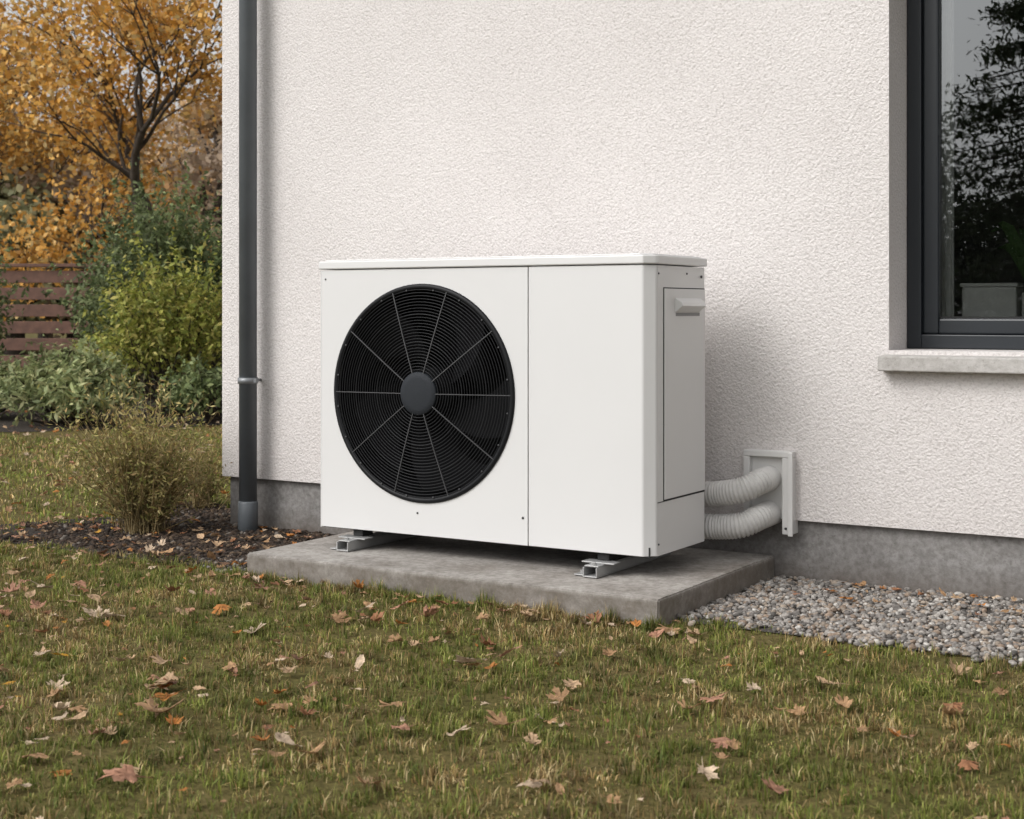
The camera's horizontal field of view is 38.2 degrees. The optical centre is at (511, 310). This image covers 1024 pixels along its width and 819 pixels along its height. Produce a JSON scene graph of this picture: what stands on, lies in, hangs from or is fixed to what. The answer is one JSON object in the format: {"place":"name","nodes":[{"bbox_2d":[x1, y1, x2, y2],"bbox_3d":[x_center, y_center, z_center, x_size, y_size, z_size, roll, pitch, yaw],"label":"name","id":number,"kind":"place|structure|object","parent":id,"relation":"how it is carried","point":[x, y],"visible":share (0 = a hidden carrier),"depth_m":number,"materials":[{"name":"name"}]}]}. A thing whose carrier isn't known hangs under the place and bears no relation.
{"place":"outdoors","nodes":[
{"label":"outdoors","id":0,"kind":"place"},
{"bbox_2d":[0,0,221,170],"label":"sky","id":1,"kind":"structure","parent":0,"point":[123,72],"materials":[{"name":"white"}]},
{"bbox_2d":[0,334,1023,818],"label":"ground","id":2,"kind":"structure","parent":0,"point":[504,784],"depth_m":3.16,"materials":[{"name":"green plant"}]},
{"bbox_2d":[0,0,169,217],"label":"maple tree","id":3,"kind":"object","parent":2,"relation":"on","point":[14,155],"visible":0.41,"depth_m":29.00,"materials":[{"name":"orange plant"}]},
{"bbox_2d":[0,0,221,365],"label":"maple tree","id":4,"kind":"object","parent":2,"relation":"on","point":[129,30],"visible":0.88,"depth_m":22.58,"materials":[{"name":"orange plant"}]},
{"bbox_2d":[0,51,221,354],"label":"autumn woodland","id":5,"kind":"object","parent":2,"relation":"on","point":[208,157],"visible":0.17,"depth_m":29.67,"materials":[{"name":"orange plant"}]},
{"bbox_2d":[0,398,221,431],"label":"shrub border soil","id":6,"kind":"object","parent":2,"relation":"on","point":[7,421],"visible":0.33,"depth_m":11.54,"materials":[{"name":"brown soil"}]},
{"bbox_2d":[0,346,25,415],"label":"shrub","id":7,"kind":"object","parent":6,"relation":"on","point":[4,365],"visible":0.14,"depth_m":11.79,"materials":[{"name":"green plant"}]},
{"bbox_2d":[0,236,28,356],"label":"evergreen shrub","id":8,"kind":"object","parent":6,"relation":"on","point":[8,249],"visible":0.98,"depth_m":12.96,"materials":[{"name":"green plant"}]},
{"bbox_2d":[0,264,108,366],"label":"wooden fence","id":9,"kind":"object","parent":6,"relation":"on","point":[37,327],"depth_m":15.59,"materials":[{"name":"brown wood"}]},
{"bbox_2d":[0,334,161,426],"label":"shrub","id":10,"kind":"object","parent":6,"relation":"on","point":[57,378],"visible":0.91,"depth_m":11.10,"materials":[{"name":"green plant"}]},
{"bbox_2d":[63,218,142,396],"bbox_3d":[-3.869,-0.032,15.054,1.290,1.840,1.373,0,0,-23],"label":"evergreen shrub","id":11,"kind":"object","parent":6,"relation":"on","point":[102,272],"visible":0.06,"depth_m":14.85,"materials":[{"name":"green plant"}]},
{"bbox_2d":[25,143,221,399],"bbox_3d":[-3.395,-0.350,14.531,2.041,2.480,2.280,0,0,31],"label":"evergreen shrub","id":12,"kind":"object","parent":6,"relation":"on","point":[145,227],"visible":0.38,"depth_m":14.22,"materials":[{"name":"green plant"}]},
{"bbox_2d":[72,227,221,416],"bbox_3d":[-2.837,0.107,12.298,1.500,1.567,1.573,0,0,31],"label":"yellow green shrub","id":13,"kind":"object","parent":6,"relation":"on","point":[157,328],"visible":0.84,"depth_m":12.06,"materials":[{"name":"green plant"}]},
{"bbox_2d":[136,180,221,397],"bbox_3d":[-2.809,-0.323,14.928,2.050,2.423,2.153,0,0,-33],"label":"evergreen shrub","id":14,"kind":"object","parent":6,"relation":"on","point":[214,239],"visible":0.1,"depth_m":14.47,"materials":[{"name":"green plant"}]},
{"bbox_2d":[147,353,221,422],"bbox_3d":[-2.283,0.614,11.590,1.114,0.588,0.957,0,0,-23],"label":"shrub","id":15,"kind":"object","parent":6,"relation":"on","point":[198,384],"visible":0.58,"depth_m":11.36,"materials":[{"name":"green plant"}]},
{"bbox_2d":[0,501,337,568],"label":"soil bed","id":16,"kind":"object","parent":2,"relation":"on","point":[31,531],"visible":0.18,"depth_m":5.75,"materials":[{"name":"brown soil"}]},
{"bbox_2d":[37,370,232,535],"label":"ornamental grass","id":17,"kind":"object","parent":16,"relation":"on","point":[141,482],"depth_m":5.78,"materials":[{"name":"green plant"}]},
{"bbox_2d":[155,415,229,508],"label":"ornamental grass","id":18,"kind":"object","parent":16,"relation":"on","point":[206,486],"depth_m":6.54,"materials":[{"name":"green plant"}]},
{"bbox_2d":[247,531,773,625],"bbox_3d":[-0.009,0.870,4.849,1.499,0.140,0.872,0,0,31],"label":"concrete pad","id":19,"kind":"object","parent":2,"relation":"on","point":[673,584],"visible":0.64,"depth_m":4.58,"materials":[{"name":"grey concrete"}]},
{"bbox_2d":[319,253,706,577],"bbox_3d":[-0.012,0.314,4.861,1.283,0.967,0.515,0,0,31],"label":"heat pump","id":20,"kind":"object","parent":19,"relation":"on","point":[552,401],"visible":1,"depth_m":4.64,"materials":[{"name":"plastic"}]},
{"bbox_2d":[704,465,780,506],"bbox_3d":[0.659,0.573,4.774,0.455,0.139,0.169,0,0,1],"label":"insulated pipe","id":21,"kind":"object","parent":20,"relation":"attached to","point":[755,484],"visible":0.62,"depth_m":4.72,"materials":[{"name":"white plastic"}]},
{"bbox_2d":[704,501,781,539],"bbox_3d":[0.656,0.679,4.769,0.470,0.124,0.169,0,0,-2],"label":"insulated pipe","id":22,"kind":"object","parent":20,"relation":"attached to","point":[755,519],"visible":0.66,"depth_m":4.72,"materials":[{"name":"white plastic"}]},
{"bbox_2d":[0,405,1023,818],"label":"fallen leaves","id":23,"kind":"object","parent":2,"relation":"on","point":[128,771],"visible":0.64,"depth_m":3.62,"materials":[{"name":"brown plant"}]},
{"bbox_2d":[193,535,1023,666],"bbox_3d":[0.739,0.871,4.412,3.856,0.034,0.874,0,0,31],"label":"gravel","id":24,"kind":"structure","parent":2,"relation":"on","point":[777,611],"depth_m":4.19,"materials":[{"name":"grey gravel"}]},
{"bbox_2d":[230,476,1023,600],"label":"plinth","id":25,"kind":"structure","parent":2,"relation":"on","point":[913,560],"depth_m":4.68,"materials":[{"name":"concrete"}]},
{"bbox_2d":[222,0,1023,537],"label":"walls","id":26,"kind":"structure","parent":25,"relation":"on","point":[754,152],"depth_m":5.00,"materials":[{"name":"paint"}]},
{"bbox_2d":[238,0,261,531],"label":"downpipe","id":27,"kind":"object","parent":26,"relation":"attached to","point":[248,379],"visible":0.93,"depth_m":5.85,"materials":[{"name":"grey metal"}]},
{"bbox_2d":[743,449,797,536],"bbox_3d":[0.841,0.591,4.807,0.171,0.271,0.066,0,0,31],"label":"wall duct cover","id":28,"kind":"object","parent":26,"relation":"attached to","point":[782,495],"depth_m":4.77,"materials":[{"name":"white plastic"}]},
{"bbox_2d":[907,0,923,347],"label":"window frame","id":29,"kind":"object","parent":26,"relation":"in","point":[914,170],"visible":0.8,"depth_m":4.76,"materials":[{"name":"grey metal"}]},
{"bbox_2d":[923,0,941,333],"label":"window sash","id":30,"kind":"object","parent":29,"relation":"in","point":[932,161],"depth_m":4.75,"materials":[{"name":"grey metal"}]},
{"bbox_2d":[942,0,953,318],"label":"curtain","id":31,"kind":"object","parent":26,"relation":"hanging from","point":[947,157],"visible":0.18,"depth_m":4.80,"materials":[{"name":"fabric"}]},
{"bbox_2d":[878,349,1023,373],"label":"window sill","id":32,"kind":"structure","parent":26,"relation":"attached to","point":[960,364],"depth_m":4.46,"materials":[{"name":"grey concrete"}]},
{"bbox_2d":[921,334,1023,349],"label":"window frame bottom","id":33,"kind":"object","parent":32,"relation":"on","point":[965,341],"depth_m":4.66,"materials":[{"name":"grey metal"}]},
{"bbox_2d":[939,319,1023,334],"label":"window sash bottom","id":34,"kind":"object","parent":33,"relation":"on","point":[986,326],"depth_m":4.66,"materials":[{"name":"grey metal"}]},
{"bbox_2d":[940,316,1023,318],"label":"glazing bead","id":35,"kind":"object","parent":34,"relation":"attached to","point":[975,317],"visible":1,"depth_m":4.68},
{"bbox_2d":[914,0,1023,349],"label":"room shell","id":36,"kind":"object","parent":2,"relation":"on","point":[988,114],"depth_m":7.83,"materials":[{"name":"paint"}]},
{"bbox_3d":[1.932,0.059,4.604,1.500,0.042,0.248,0,0,31],"label":"inner sill","id":37,"kind":"object","parent":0,"visible":0},
{"bbox_2d":[962,287,1023,318],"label":"planter box","id":38,"kind":"object","parent":37,"relation":"on","point":[994,301],"visible":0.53,"depth_m":4.77,"materials":[{"name":"grey"}]},
{"bbox_2d":[960,283,1023,286],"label":"planter rim","id":39,"kind":"object","parent":38,"relation":"attached to","point":[991,284],"visible":0.91,"depth_m":4.77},
{"bbox_2d":[1022,292,1023,316],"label":"plant pot","id":40,"kind":"object","parent":37,"relation":"on","point":[1023,304],"visible":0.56,"depth_m":4.74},
{"bbox_2d":[991,221,1023,277],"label":"houseplant","id":41,"kind":"object","parent":40,"relation":"on","point":[1014,248],"visible":1,"depth_m":4.79,"materials":[{"name":"green plant"}]}
]}

